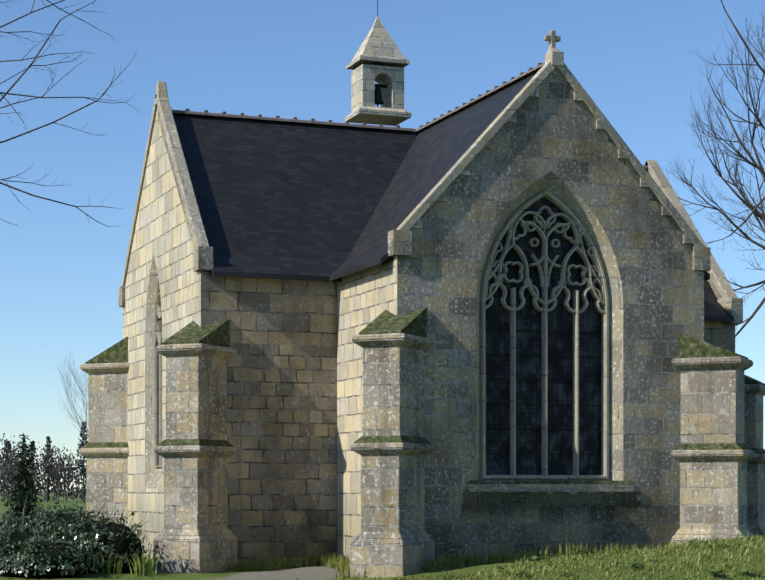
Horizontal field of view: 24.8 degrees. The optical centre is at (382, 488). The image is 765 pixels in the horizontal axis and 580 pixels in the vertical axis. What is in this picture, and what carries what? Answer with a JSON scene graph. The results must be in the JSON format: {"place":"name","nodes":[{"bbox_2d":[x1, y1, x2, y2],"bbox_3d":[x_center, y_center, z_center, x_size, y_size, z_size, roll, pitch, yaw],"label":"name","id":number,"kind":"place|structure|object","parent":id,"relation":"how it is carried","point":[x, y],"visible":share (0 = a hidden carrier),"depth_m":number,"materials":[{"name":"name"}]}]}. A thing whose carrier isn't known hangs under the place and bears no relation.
{"place":"outdoors","nodes":[
{"label":"outdoors","id":0,"kind":"place"},
{"bbox_2d":[0,491,764,579],"bbox_3d":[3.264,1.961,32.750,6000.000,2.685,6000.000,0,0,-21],"label":"ground","id":1,"kind":"structure","parent":0,"point":[313,573],"depth_m":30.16,"materials":[{"name":"green plant"}]},
{"bbox_2d":[3,433,43,517],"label":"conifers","id":2,"kind":"object","parent":1,"relation":"on","point":[25,482],"visible":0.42,"depth_m":45.01,"materials":[{"name":"green plant"}]},
{"bbox_2d":[2,443,73,502],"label":"trees","id":3,"kind":"object","parent":1,"relation":"on","point":[47,481],"visible":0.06,"depth_m":379.67,"materials":[{"name":"green plant"}]},
{"bbox_2d":[0,433,87,501],"bbox_3d":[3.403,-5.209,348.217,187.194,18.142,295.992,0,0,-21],"label":"hedge","id":4,"kind":"object","parent":1,"relation":"on","point":[5,470],"visible":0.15,"depth_m":388.44,"materials":[{"name":"green plant"}]},
{"bbox_2d":[0,421,87,502],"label":"trees","id":5,"kind":"object","parent":1,"relation":"on","point":[82,462],"visible":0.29,"depth_m":375.97,"materials":[{"name":"green plant"}]},
{"bbox_2d":[0,0,143,226],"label":"tree","id":6,"kind":"object","parent":1,"relation":"on","point":[18,95],"visible":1,"depth_m":23.99,"materials":[{"name":"brown plant"}]},
{"bbox_2d":[54,351,89,442],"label":"bare tree","id":7,"kind":"object","parent":1,"relation":"on","point":[86,404],"visible":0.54,"depth_m":150.22,"materials":[{"name":"brown plant"}]},
{"bbox_2d":[0,495,159,578],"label":"bush","id":8,"kind":"object","parent":1,"relation":"on","point":[63,528],"depth_m":31.46,"materials":[{"name":"green plant"}]},
{"bbox_2d":[81,547,165,577],"bbox_3d":[-5.828,1.310,31.656,3.912,0.548,1.098,0,0,15],"label":"tall grass clump","id":9,"kind":"object","parent":1,"relation":"on","point":[143,568],"visible":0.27,"depth_m":31.16,"materials":[{"name":"green plant"}]},
{"bbox_2d":[123,106,240,569],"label":"gable","id":10,"kind":"structure","parent":1,"relation":"on","point":[163,245],"depth_m":36.96,"materials":[{"name":"stone"}]},
{"bbox_2d":[154,279,161,466],"bbox_3d":[-4.770,-2.633,37.645,0.120,4.328,1.152,0,0,-21],"label":"tracery","id":11,"kind":"object","parent":10,"relation":"attached to","point":[157,386],"visible":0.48,"depth_m":38.05,"materials":[{"name":"stone"}]},
{"bbox_2d":[78,333,764,577],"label":"buttresses","id":12,"kind":"structure","parent":1,"relation":"on","point":[722,494],"depth_m":33.22,"materials":[{"name":"stone"}]},
{"bbox_2d":[81,307,764,453],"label":"buttress weatherings","id":13,"kind":"object","parent":12,"relation":"on","point":[383,322],"visible":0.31,"depth_m":33.38,"materials":[{"name":"green plant"}]},
{"bbox_2d":[241,261,734,569],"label":"chapel walls","id":14,"kind":"structure","parent":1,"relation":"on","point":[301,392],"depth_m":34.37,"materials":[{"name":"stone"}]},
{"bbox_2d":[121,30,742,324],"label":"copings","id":15,"kind":"object","parent":14,"relation":"on","point":[664,193],"visible":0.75,"depth_m":33.78,"materials":[{"name":"stone"}]},
{"bbox_2d":[119,88,710,491],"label":"kneelers","id":16,"kind":"object","parent":15,"relation":"attached to","point":[400,242],"visible":0.71,"depth_m":32.85,"materials":[{"name":"stone"}]},
{"bbox_2d":[467,480,632,483],"bbox_3d":[3.181,-0.124,32.687,3.440,0.070,0.058,0,0,-21],"label":"window sill","id":17,"kind":"structure","parent":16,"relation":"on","point":[539,482],"depth_m":32.62,"materials":[{"name":"grey stone"}]},
{"bbox_2d":[172,70,733,321],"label":"slate roofs","id":18,"kind":"structure","parent":14,"relation":"on","point":[295,201],"depth_m":36.20,"materials":[{"name":"grey stone"}]},
{"bbox_2d":[171,62,647,168],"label":"ridge tiles","id":19,"kind":"object","parent":18,"relation":"on","point":[530,71],"visible":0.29,"depth_m":37.77,"materials":[{"name":"grey stone"}]},
{"bbox_2d":[344,56,410,125],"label":"bell turret","id":20,"kind":"object","parent":19,"relation":"on","point":[367,73],"visible":0.98,"depth_m":41.51,"materials":[{"name":"stone"}]},
{"bbox_2d":[347,16,407,64],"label":"spire","id":21,"kind":"structure","parent":20,"relation":"on","point":[378,41],"depth_m":41.54,"materials":[{"name":"stone"}]},
{"bbox_2d":[375,0,386,106],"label":"lightning rod","id":22,"kind":"object","parent":20,"relation":"attached to","point":[381,85],"visible":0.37,"depth_m":41.78,"materials":[{"name":"black metal"}]},
{"bbox_2d":[375,87,383,104],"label":"bell","id":23,"kind":"object","parent":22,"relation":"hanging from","point":[378,97],"visible":0.85,"depth_m":41.70,"materials":[{"name":"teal metal"}]},
{"bbox_2d":[382,67,703,565],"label":"gable wall","id":24,"kind":"structure","parent":1,"relation":"on","point":[556,143],"depth_m":32.80,"materials":[{"name":"stone"}]},
{"bbox_2d":[159,319,601,454],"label":"window bars","id":25,"kind":"object","parent":24,"relation":"attached to","point":[541,379],"depth_m":33.07,"materials":[{"name":"black metal"}]},
{"bbox_2d":[480,190,608,479],"bbox_3d":[3.079,-2.921,32.958,2.694,5.494,0.160,0,0,-21],"label":"window tracery","id":26,"kind":"object","parent":24,"relation":"attached to","point":[580,232],"visible":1,"depth_m":32.92,"materials":[{"name":"stone"}]},
{"bbox_2d":[161,197,600,474],"bbox_3d":[-0.745,-2.919,34.995,10.410,5.640,2.103,0,0,27],"label":"glass","id":27,"kind":"object","parent":26,"relation":"attached to","point":[528,316],"depth_m":33.05,"materials":[{"name":"black glass"}]},
{"bbox_2d":[493,538,752,574],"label":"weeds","id":28,"kind":"object","parent":1,"relation":"on","point":[536,558],"visible":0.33,"depth_m":22.48,"materials":[{"name":"green plant"}]},
{"bbox_2d":[663,0,764,336],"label":"tree","id":29,"kind":"object","parent":1,"relation":"on","point":[755,212],"visible":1,"depth_m":46.59,"materials":[{"name":"brown plant"}]},
{"bbox_2d":[0,0,764,490],"label":"sky","id":30,"kind":"structure","parent":0,"point":[61,273],"materials":[{"name":"blue"}]}
]}

